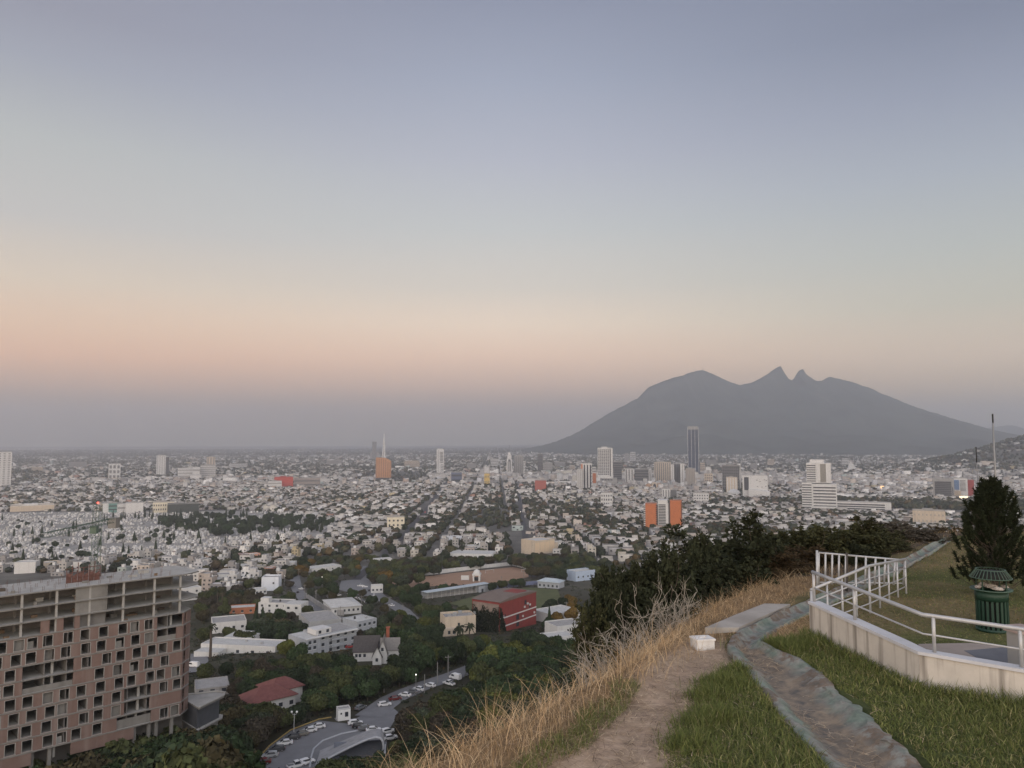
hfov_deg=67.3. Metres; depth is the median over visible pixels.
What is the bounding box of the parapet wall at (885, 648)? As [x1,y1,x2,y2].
[808,601,1023,704]
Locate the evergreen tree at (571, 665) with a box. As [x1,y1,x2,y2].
[561,662,579,669]
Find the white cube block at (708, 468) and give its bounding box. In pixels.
[706,466,710,472]
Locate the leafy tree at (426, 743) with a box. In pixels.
[417,740,441,754]
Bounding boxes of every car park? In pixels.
[265,708,397,767]
[339,580,373,595]
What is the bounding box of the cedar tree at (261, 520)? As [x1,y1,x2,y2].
[258,518,268,524]
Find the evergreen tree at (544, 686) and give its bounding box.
[527,682,558,704]
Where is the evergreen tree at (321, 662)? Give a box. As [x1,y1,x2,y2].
[313,658,333,669]
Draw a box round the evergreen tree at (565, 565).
[563,563,572,568]
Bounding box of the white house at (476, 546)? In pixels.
[465,544,479,548]
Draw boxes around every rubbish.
[985,584,997,588]
[992,587,1004,590]
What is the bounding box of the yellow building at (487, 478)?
[484,473,489,483]
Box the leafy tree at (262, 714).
[247,711,272,734]
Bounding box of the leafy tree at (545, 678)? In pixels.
[536,674,554,683]
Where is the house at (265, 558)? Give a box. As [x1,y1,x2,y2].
[260,554,270,563]
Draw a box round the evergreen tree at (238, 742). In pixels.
[212,732,246,752]
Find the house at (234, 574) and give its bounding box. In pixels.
[228,569,240,578]
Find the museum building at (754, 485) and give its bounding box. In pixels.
[742,474,769,496]
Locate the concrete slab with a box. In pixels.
[705,604,789,633]
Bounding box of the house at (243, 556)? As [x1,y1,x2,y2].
[240,553,253,559]
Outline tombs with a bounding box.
[0,511,332,557]
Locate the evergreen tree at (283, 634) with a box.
[274,630,288,639]
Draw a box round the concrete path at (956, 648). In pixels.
[918,643,999,656]
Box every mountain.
[520,366,1018,455]
[977,425,1023,434]
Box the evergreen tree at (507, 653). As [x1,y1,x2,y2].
[497,646,517,659]
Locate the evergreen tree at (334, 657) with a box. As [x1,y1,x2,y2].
[331,653,338,660]
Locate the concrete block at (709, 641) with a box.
[690,635,715,650]
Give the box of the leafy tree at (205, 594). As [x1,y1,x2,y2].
[197,592,213,598]
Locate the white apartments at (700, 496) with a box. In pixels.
[693,492,708,501]
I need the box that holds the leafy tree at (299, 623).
[295,620,304,628]
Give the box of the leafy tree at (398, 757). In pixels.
[389,750,430,767]
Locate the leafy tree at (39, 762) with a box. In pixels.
[21,758,59,767]
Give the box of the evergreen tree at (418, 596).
[414,593,422,598]
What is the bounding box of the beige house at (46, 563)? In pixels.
[43,560,57,567]
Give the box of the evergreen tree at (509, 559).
[507,557,512,566]
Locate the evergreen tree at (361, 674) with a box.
[351,668,369,682]
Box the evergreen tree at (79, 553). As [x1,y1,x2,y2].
[75,550,83,556]
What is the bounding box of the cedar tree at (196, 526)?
[189,524,198,529]
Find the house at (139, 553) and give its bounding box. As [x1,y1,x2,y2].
[133,550,144,557]
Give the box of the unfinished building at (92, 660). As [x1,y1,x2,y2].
[0,562,224,767]
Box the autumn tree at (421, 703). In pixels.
[412,700,431,710]
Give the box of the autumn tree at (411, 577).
[407,575,413,583]
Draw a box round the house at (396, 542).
[393,539,400,547]
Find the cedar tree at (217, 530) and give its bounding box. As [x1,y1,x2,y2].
[211,527,222,535]
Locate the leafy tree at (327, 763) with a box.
[314,757,349,767]
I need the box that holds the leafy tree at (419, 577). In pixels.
[413,573,425,583]
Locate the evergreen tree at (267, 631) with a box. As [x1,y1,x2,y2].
[254,624,274,638]
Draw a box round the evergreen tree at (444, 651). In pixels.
[437,645,457,665]
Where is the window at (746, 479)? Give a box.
[744,477,748,489]
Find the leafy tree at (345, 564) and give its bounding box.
[342,561,349,566]
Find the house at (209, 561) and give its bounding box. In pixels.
[204,558,212,566]
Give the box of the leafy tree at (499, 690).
[493,682,508,693]
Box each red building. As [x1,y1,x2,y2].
[274,476,292,486]
[471,588,536,632]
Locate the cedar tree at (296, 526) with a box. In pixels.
[293,524,299,529]
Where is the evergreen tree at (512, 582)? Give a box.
[509,578,516,587]
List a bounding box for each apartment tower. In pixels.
[581,463,591,487]
[644,499,681,526]
[654,461,670,480]
[673,463,680,482]
[686,468,694,484]
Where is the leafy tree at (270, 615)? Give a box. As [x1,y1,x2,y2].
[265,612,273,618]
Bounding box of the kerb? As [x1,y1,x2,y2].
[262,717,330,752]
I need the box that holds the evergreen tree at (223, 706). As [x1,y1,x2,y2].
[219,702,238,713]
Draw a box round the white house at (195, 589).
[177,585,200,600]
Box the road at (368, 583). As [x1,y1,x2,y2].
[360,566,418,618]
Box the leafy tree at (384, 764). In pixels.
[375,755,395,767]
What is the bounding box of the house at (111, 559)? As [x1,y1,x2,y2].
[109,557,116,563]
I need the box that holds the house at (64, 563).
[59,558,72,570]
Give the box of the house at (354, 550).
[351,545,360,554]
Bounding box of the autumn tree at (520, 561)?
[517,558,528,568]
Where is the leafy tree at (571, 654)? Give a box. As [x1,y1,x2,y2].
[567,649,578,657]
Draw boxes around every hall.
[108,501,117,512]
[167,502,198,513]
[323,597,362,614]
[535,480,545,490]
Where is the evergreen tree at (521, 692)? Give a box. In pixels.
[513,688,540,700]
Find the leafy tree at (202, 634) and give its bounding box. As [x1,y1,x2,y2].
[195,627,209,641]
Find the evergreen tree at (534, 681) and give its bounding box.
[529,677,544,685]
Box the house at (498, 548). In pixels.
[495,544,502,552]
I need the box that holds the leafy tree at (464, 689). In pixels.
[456,687,476,695]
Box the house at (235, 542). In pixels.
[231,539,239,545]
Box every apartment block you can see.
[288,622,358,654]
[387,515,403,528]
[577,469,582,487]
[592,467,595,486]
[662,488,669,496]
[726,476,736,491]
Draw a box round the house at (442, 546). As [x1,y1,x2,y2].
[440,543,446,549]
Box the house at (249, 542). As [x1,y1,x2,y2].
[245,539,253,547]
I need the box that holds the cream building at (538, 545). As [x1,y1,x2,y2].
[521,537,557,553]
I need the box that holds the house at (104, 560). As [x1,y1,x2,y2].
[97,556,108,564]
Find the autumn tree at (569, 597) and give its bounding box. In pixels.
[564,594,577,601]
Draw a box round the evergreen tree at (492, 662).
[489,658,501,667]
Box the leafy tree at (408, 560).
[403,559,413,562]
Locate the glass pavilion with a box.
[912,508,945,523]
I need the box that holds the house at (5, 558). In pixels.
[0,555,12,562]
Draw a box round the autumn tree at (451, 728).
[443,724,468,735]
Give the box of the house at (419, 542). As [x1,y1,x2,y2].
[414,541,424,544]
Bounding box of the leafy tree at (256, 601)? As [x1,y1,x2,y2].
[251,599,260,606]
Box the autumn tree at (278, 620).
[274,618,289,621]
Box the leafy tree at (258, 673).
[248,668,270,678]
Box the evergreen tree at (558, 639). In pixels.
[549,634,565,645]
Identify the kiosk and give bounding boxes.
[371,584,382,592]
[472,569,480,580]
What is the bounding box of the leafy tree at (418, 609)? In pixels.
[414,603,426,614]
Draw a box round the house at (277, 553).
[274,552,285,556]
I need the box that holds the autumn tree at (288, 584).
[284,580,294,587]
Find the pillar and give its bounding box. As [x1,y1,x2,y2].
[1003,624,1023,664]
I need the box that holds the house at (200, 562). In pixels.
[194,558,206,567]
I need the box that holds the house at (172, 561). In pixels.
[168,559,179,563]
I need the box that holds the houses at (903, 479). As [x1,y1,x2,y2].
[0,435,1023,571]
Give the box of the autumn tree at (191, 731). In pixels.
[176,727,213,736]
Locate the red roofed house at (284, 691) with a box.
[238,676,304,707]
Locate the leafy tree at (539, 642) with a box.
[530,640,546,647]
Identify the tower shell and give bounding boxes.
[722,464,740,488]
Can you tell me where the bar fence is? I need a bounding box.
[816,550,904,591]
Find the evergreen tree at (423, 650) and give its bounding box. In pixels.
[410,642,435,671]
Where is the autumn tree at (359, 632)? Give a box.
[356,629,363,635]
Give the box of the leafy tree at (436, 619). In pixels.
[427,616,439,624]
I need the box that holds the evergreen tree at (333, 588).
[329,584,339,593]
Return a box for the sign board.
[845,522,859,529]
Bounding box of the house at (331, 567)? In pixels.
[309,563,340,571]
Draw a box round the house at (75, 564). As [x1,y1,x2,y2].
[71,561,84,571]
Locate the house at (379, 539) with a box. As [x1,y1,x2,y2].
[376,537,383,544]
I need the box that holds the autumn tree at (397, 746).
[392,743,400,753]
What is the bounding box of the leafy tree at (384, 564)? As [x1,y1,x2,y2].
[379,563,388,566]
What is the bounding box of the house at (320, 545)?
[313,543,324,548]
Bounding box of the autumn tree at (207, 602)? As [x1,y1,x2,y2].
[198,598,211,605]
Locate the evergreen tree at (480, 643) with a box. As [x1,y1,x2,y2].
[473,635,485,651]
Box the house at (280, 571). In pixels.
[275,568,285,578]
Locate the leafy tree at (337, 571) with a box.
[331,567,342,576]
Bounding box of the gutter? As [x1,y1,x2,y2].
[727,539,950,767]
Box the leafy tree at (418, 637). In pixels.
[408,633,423,640]
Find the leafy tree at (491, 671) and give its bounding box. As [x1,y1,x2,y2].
[474,667,504,683]
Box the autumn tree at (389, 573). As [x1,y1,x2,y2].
[382,570,392,577]
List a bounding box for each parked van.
[189,661,199,666]
[449,672,461,679]
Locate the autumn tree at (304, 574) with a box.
[301,571,308,577]
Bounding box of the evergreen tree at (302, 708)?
[288,701,309,727]
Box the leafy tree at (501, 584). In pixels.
[497,580,507,587]
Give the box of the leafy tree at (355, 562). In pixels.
[349,559,360,568]
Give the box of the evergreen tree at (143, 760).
[126,756,146,766]
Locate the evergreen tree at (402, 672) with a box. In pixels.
[394,665,407,686]
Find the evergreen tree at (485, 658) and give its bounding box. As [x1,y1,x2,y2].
[476,654,497,667]
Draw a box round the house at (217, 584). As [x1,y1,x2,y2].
[210,582,225,587]
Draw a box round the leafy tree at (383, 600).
[380,597,388,603]
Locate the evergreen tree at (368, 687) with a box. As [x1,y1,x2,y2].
[357,678,380,700]
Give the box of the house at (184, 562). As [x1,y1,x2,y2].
[179,558,189,566]
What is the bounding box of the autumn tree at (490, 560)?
[484,556,495,563]
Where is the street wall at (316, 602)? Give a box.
[306,593,343,615]
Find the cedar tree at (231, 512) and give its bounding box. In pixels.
[228,509,235,514]
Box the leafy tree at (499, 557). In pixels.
[493,554,503,562]
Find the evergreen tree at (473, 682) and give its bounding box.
[466,679,483,689]
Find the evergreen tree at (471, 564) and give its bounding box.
[467,559,475,567]
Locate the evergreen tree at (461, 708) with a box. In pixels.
[451,694,485,716]
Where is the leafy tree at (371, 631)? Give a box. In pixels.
[363,627,375,634]
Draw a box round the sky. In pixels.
[0,0,1023,446]
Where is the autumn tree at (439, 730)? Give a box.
[429,726,443,735]
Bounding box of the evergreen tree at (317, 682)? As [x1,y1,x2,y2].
[306,676,333,688]
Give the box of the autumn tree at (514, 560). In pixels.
[511,557,518,567]
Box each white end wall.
[671,464,673,479]
[680,463,684,481]
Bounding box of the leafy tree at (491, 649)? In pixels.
[478,644,499,658]
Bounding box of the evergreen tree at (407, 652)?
[399,648,420,656]
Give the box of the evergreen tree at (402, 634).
[396,627,417,642]
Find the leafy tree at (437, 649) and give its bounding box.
[433,646,442,662]
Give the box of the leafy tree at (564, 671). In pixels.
[558,667,576,676]
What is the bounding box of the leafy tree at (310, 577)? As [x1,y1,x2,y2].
[307,575,314,580]
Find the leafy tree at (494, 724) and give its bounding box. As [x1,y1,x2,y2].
[483,719,508,729]
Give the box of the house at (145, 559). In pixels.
[140,558,154,561]
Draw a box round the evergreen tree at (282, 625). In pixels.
[272,619,289,631]
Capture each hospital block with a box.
[178,467,192,476]
[192,466,199,474]
[200,464,215,476]
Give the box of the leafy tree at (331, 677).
[323,669,342,695]
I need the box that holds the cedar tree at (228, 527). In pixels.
[222,524,232,529]
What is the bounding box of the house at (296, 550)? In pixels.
[291,545,300,556]
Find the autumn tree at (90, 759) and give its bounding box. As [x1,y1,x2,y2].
[48,750,112,767]
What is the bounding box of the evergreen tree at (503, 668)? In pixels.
[500,664,509,671]
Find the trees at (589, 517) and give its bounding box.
[0,434,1023,585]
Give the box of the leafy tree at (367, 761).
[358,756,379,767]
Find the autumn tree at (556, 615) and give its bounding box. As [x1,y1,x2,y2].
[551,611,563,619]
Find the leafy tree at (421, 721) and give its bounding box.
[409,716,430,732]
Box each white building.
[117,502,125,512]
[125,501,143,512]
[268,480,281,485]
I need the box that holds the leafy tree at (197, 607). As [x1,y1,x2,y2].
[193,603,207,612]
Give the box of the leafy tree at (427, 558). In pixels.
[425,556,432,560]
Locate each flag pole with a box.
[975,447,977,484]
[992,414,995,476]
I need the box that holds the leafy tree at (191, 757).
[155,740,224,767]
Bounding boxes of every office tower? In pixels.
[156,455,168,474]
[207,456,214,464]
[437,448,443,472]
[514,455,522,474]
[538,453,542,470]
[613,461,621,478]
[704,472,712,481]
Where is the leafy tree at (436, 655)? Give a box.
[431,650,438,667]
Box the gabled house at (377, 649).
[352,626,400,664]
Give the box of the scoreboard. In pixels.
[461,575,468,580]
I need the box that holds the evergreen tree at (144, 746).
[138,744,149,748]
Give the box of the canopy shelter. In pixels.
[373,557,391,560]
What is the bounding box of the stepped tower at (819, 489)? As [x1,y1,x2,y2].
[802,459,836,509]
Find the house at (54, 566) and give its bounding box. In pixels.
[47,562,58,572]
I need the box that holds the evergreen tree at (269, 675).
[262,670,282,680]
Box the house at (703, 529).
[700,527,707,532]
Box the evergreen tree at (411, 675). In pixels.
[402,667,418,684]
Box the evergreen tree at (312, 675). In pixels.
[303,672,322,689]
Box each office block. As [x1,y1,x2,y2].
[108,463,120,477]
[543,462,552,470]
[625,468,633,481]
[634,468,651,480]
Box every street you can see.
[290,575,343,619]
[351,484,444,579]
[516,484,538,576]
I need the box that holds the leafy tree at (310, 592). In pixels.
[307,588,314,595]
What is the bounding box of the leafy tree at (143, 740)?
[103,734,156,746]
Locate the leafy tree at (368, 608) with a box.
[363,603,373,614]
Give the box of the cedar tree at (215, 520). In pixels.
[213,518,220,524]
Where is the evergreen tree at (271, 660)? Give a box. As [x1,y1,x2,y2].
[266,659,277,663]
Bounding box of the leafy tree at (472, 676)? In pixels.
[469,667,480,680]
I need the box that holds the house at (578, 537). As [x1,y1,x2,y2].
[575,534,581,540]
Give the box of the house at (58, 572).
[51,569,68,575]
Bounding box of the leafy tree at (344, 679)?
[327,669,356,689]
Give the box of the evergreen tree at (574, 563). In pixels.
[571,561,580,565]
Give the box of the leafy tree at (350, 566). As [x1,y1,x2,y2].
[347,563,354,570]
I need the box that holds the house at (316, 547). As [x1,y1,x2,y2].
[311,545,321,552]
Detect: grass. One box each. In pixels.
[370,529,958,767]
[504,676,644,767]
[611,626,1023,767]
[764,613,809,639]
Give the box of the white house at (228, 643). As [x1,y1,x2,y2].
[194,630,285,656]
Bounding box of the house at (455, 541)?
[452,536,458,545]
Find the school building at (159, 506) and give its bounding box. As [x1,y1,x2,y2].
[153,500,173,512]
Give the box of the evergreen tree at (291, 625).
[287,621,308,633]
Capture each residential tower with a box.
[0,451,11,485]
[598,447,616,483]
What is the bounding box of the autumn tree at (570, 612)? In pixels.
[564,606,578,618]
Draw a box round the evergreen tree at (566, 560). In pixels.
[563,557,572,563]
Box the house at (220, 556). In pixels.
[217,554,227,559]
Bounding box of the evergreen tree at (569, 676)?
[553,670,580,694]
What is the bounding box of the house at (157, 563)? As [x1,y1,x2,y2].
[146,561,160,567]
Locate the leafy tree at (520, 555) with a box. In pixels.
[517,553,525,558]
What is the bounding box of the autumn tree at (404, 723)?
[394,718,415,735]
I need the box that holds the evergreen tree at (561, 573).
[554,569,567,578]
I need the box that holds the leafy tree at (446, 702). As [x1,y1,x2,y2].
[427,691,461,711]
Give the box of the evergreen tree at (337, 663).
[331,660,341,666]
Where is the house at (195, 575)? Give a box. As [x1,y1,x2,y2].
[193,568,208,580]
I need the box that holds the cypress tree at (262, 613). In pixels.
[260,607,264,617]
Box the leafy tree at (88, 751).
[80,747,102,754]
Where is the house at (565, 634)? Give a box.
[540,630,575,640]
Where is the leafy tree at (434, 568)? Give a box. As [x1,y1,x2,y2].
[428,564,441,573]
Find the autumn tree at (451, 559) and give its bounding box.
[447,556,457,562]
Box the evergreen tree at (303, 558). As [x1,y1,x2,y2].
[299,556,308,560]
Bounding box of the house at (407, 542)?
[403,540,411,544]
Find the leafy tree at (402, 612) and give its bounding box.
[396,609,406,614]
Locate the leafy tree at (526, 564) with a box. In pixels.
[522,561,531,567]
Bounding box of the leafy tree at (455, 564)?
[450,560,460,567]
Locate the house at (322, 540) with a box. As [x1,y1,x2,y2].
[319,537,326,542]
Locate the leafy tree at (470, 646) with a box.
[457,635,476,656]
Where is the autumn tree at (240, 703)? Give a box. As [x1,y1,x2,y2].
[234,701,246,706]
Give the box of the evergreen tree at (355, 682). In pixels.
[349,671,362,691]
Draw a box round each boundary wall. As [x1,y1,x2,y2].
[417,562,527,574]
[489,581,537,590]
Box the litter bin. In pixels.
[969,567,1013,633]
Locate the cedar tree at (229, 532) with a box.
[226,530,233,534]
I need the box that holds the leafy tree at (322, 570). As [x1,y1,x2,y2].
[316,568,329,572]
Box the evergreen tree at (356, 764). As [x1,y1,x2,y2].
[344,760,367,767]
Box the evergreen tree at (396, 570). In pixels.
[391,568,401,575]
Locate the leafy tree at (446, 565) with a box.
[443,562,451,568]
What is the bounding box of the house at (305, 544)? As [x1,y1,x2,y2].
[302,541,309,548]
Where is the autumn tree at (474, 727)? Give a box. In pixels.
[457,723,479,731]
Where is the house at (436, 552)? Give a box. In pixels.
[433,549,441,555]
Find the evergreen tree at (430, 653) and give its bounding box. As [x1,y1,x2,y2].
[412,646,432,664]
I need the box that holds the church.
[645,482,659,487]
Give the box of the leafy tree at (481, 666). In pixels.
[470,661,487,674]
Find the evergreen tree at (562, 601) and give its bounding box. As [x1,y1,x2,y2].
[558,597,567,605]
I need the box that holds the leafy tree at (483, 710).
[475,704,507,727]
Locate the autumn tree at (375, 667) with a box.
[369,665,381,672]
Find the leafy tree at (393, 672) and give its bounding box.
[380,665,400,686]
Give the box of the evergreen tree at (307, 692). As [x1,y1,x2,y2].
[300,687,323,701]
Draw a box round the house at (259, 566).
[257,564,265,568]
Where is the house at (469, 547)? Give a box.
[465,546,474,549]
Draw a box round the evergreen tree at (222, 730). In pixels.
[189,724,254,751]
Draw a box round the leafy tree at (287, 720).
[279,707,295,731]
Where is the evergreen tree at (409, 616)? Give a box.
[402,614,415,623]
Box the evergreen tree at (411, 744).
[399,737,423,753]
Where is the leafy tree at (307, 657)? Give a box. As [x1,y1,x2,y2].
[296,653,314,662]
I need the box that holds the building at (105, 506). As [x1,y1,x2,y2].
[102,501,108,512]
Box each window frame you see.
[2,684,14,698]
[3,743,15,757]
[4,669,15,682]
[4,699,15,712]
[7,712,19,726]
[7,727,18,741]
[10,654,21,667]
[13,639,24,651]
[20,724,31,738]
[21,739,32,752]
[22,695,32,708]
[25,651,36,664]
[25,709,36,722]
[27,637,37,649]
[40,720,51,733]
[42,734,52,747]
[43,648,54,661]
[56,731,66,744]
[57,716,67,729]
[59,688,69,700]
[63,631,73,643]
[75,684,86,697]
[77,698,87,710]
[81,656,91,668]
[91,722,101,735]
[101,652,111,664]
[114,677,123,689]
[115,636,124,648]
[118,623,127,634]
[132,647,141,658]
[159,706,168,718]
[170,704,178,716]
[171,665,179,677]
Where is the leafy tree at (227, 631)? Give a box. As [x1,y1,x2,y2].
[222,627,236,635]
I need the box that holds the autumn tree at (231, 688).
[226,676,243,694]
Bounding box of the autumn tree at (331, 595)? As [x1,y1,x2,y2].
[328,591,336,598]
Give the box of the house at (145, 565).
[137,563,153,569]
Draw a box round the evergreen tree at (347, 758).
[338,754,361,763]
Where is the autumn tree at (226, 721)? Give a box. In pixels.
[218,718,231,725]
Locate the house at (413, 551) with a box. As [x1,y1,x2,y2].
[410,547,418,556]
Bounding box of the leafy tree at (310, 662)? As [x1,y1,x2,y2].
[303,658,329,665]
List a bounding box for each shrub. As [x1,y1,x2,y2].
[534,677,576,703]
[563,630,649,678]
[565,632,627,685]
[567,592,624,695]
[570,644,612,687]
[574,572,647,669]
[585,537,703,625]
[585,588,691,660]
[596,624,644,663]
[600,526,726,587]
[618,551,719,654]
[622,596,693,652]
[626,571,694,645]
[635,576,707,631]
[663,508,809,579]
[670,577,734,621]
[675,553,780,600]
[743,520,853,567]
[755,540,799,577]
[756,544,833,580]
[775,514,899,567]
[818,541,892,568]
[826,524,915,552]
[854,516,952,543]
[887,541,917,551]
[913,524,949,533]
[928,524,962,531]
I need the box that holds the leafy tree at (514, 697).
[500,691,530,701]
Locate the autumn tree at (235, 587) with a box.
[230,585,243,590]
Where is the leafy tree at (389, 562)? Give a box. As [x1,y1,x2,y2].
[383,559,392,564]
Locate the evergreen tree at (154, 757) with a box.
[139,739,199,767]
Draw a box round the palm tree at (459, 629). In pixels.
[453,624,465,636]
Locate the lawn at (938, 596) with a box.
[791,535,1023,645]
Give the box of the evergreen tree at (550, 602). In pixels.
[544,599,557,605]
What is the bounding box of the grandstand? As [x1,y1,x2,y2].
[421,582,488,598]
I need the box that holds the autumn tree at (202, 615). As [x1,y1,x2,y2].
[195,609,209,621]
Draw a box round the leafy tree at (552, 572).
[549,568,556,577]
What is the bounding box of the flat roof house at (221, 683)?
[194,676,228,693]
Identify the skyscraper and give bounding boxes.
[687,426,699,473]
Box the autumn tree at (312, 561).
[308,558,315,565]
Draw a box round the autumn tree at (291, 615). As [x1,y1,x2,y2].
[287,611,295,618]
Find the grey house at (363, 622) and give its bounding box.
[343,614,376,630]
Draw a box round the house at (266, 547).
[258,544,269,550]
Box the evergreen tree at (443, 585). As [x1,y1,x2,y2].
[438,583,448,588]
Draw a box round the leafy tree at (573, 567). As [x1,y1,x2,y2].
[567,565,578,568]
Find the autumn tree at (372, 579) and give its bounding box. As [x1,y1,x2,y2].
[369,576,375,583]
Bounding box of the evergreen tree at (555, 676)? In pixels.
[551,673,559,681]
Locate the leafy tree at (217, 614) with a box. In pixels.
[211,612,222,616]
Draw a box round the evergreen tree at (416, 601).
[410,597,421,606]
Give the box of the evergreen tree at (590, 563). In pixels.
[585,561,595,565]
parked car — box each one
[260,757,271,764]
[261,750,278,757]
[268,744,284,751]
[277,738,292,744]
[284,733,300,739]
[286,759,306,767]
[295,729,308,735]
[299,757,315,763]
[301,726,316,731]
[311,722,325,728]
[348,719,362,725]
[352,722,364,728]
[354,704,366,710]
[358,724,369,730]
[366,726,380,730]
[377,701,391,706]
[381,727,394,734]
[384,733,397,740]
[388,695,401,700]
[398,691,411,696]
[407,688,418,693]
[414,686,423,690]
[425,682,435,687]
[443,679,455,685]
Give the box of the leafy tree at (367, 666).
[356,664,371,670]
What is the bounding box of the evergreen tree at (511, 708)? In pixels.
[500,699,531,720]
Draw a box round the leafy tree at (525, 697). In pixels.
[513,692,537,703]
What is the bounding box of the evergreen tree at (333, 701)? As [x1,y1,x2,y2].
[324,690,338,710]
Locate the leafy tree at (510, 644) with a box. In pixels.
[502,640,523,647]
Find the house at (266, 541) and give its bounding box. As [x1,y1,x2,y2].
[263,538,271,546]
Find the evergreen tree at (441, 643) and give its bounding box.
[436,638,447,647]
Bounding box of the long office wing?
[837,500,890,511]
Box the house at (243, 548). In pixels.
[239,545,248,552]
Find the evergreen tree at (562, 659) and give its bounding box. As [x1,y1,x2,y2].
[556,654,574,668]
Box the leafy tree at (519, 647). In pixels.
[512,643,533,652]
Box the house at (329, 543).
[325,541,333,546]
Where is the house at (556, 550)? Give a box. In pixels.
[553,548,561,554]
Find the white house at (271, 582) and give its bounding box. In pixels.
[261,574,281,590]
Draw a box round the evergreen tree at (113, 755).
[94,748,136,759]
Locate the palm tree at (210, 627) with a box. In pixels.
[205,623,215,657]
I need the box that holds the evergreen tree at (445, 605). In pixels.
[442,602,451,609]
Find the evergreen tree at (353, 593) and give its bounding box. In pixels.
[347,588,358,597]
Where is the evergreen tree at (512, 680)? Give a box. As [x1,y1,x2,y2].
[504,676,518,682]
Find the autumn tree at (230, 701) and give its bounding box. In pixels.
[220,698,244,704]
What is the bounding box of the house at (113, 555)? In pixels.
[106,553,121,557]
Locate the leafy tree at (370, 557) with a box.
[368,555,375,559]
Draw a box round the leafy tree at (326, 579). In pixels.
[323,577,331,584]
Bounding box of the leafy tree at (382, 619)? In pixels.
[377,615,388,625]
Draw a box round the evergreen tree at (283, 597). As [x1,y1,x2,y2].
[279,595,295,598]
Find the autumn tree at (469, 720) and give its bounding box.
[465,714,480,726]
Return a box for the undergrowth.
[187,577,590,767]
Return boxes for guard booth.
[335,705,350,720]
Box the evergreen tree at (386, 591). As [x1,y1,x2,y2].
[383,588,390,594]
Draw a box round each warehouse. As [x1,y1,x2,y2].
[10,503,53,511]
[299,610,340,626]
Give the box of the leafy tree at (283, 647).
[277,639,294,658]
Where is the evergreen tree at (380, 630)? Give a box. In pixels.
[375,625,395,637]
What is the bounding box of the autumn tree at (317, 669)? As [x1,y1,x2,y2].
[308,665,323,673]
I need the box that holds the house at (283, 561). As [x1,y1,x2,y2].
[274,558,289,565]
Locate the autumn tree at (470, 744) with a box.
[462,740,482,751]
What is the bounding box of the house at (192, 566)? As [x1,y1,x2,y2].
[185,564,198,575]
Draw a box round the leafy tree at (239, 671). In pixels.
[235,666,250,677]
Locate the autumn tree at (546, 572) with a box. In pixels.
[543,569,550,577]
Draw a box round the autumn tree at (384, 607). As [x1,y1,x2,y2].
[379,604,388,611]
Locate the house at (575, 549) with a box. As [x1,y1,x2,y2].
[571,548,578,554]
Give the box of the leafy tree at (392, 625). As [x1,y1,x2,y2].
[385,621,397,628]
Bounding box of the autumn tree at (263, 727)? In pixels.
[238,716,277,741]
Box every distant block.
[32,467,42,470]
[69,462,86,467]
[229,464,246,467]
[291,454,294,461]
[326,460,341,464]
[404,461,418,467]
[467,463,475,467]
[491,459,498,466]
[555,462,564,466]
[625,453,628,461]
[630,452,635,460]
[700,463,704,470]
[706,460,716,464]
[750,464,756,468]
[767,459,773,464]
[842,458,848,465]
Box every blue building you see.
[451,471,461,481]
[567,568,594,581]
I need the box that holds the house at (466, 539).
[463,536,469,544]
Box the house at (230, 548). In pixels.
[228,546,239,551]
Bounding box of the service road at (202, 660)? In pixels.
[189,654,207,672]
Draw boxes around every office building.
[376,457,390,480]
[933,478,954,495]
[952,477,967,495]
[967,479,973,495]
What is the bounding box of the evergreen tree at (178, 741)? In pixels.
[127,738,191,759]
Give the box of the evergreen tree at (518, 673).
[512,667,538,679]
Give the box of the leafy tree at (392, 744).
[387,739,403,753]
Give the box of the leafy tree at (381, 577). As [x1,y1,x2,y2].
[376,574,387,581]
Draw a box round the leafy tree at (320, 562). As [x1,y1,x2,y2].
[316,560,324,564]
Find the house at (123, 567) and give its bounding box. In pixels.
[117,564,131,571]
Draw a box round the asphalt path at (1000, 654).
[964,647,1007,662]
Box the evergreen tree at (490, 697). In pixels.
[476,695,492,699]
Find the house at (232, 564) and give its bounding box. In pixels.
[227,560,238,571]
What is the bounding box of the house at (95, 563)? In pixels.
[88,560,101,574]
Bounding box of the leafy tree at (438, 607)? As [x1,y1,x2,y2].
[430,605,443,610]
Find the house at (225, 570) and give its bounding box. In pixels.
[219,568,235,571]
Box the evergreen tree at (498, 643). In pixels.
[485,640,503,648]
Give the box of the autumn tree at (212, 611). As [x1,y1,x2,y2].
[208,608,217,616]
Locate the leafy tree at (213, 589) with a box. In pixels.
[209,587,220,592]
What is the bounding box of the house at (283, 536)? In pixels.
[280,533,287,541]
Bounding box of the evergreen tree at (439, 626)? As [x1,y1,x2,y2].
[430,622,445,632]
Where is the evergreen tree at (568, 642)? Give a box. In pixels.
[556,637,575,656]
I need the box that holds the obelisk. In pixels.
[382,434,385,457]
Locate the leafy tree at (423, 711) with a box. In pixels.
[413,704,428,716]
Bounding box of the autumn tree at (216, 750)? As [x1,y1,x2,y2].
[163,734,246,767]
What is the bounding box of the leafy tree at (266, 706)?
[242,701,278,717]
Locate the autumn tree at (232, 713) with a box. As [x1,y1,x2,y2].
[220,705,248,719]
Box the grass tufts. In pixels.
[651,627,832,763]
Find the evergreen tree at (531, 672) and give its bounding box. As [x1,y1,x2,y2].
[523,666,545,678]
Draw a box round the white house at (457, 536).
[441,535,461,539]
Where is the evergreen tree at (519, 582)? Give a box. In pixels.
[515,578,525,587]
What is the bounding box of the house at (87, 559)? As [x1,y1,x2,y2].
[82,556,95,562]
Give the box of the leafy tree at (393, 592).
[388,587,400,597]
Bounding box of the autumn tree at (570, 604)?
[567,601,576,606]
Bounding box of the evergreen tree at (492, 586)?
[488,582,496,589]
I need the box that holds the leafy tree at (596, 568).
[589,565,600,573]

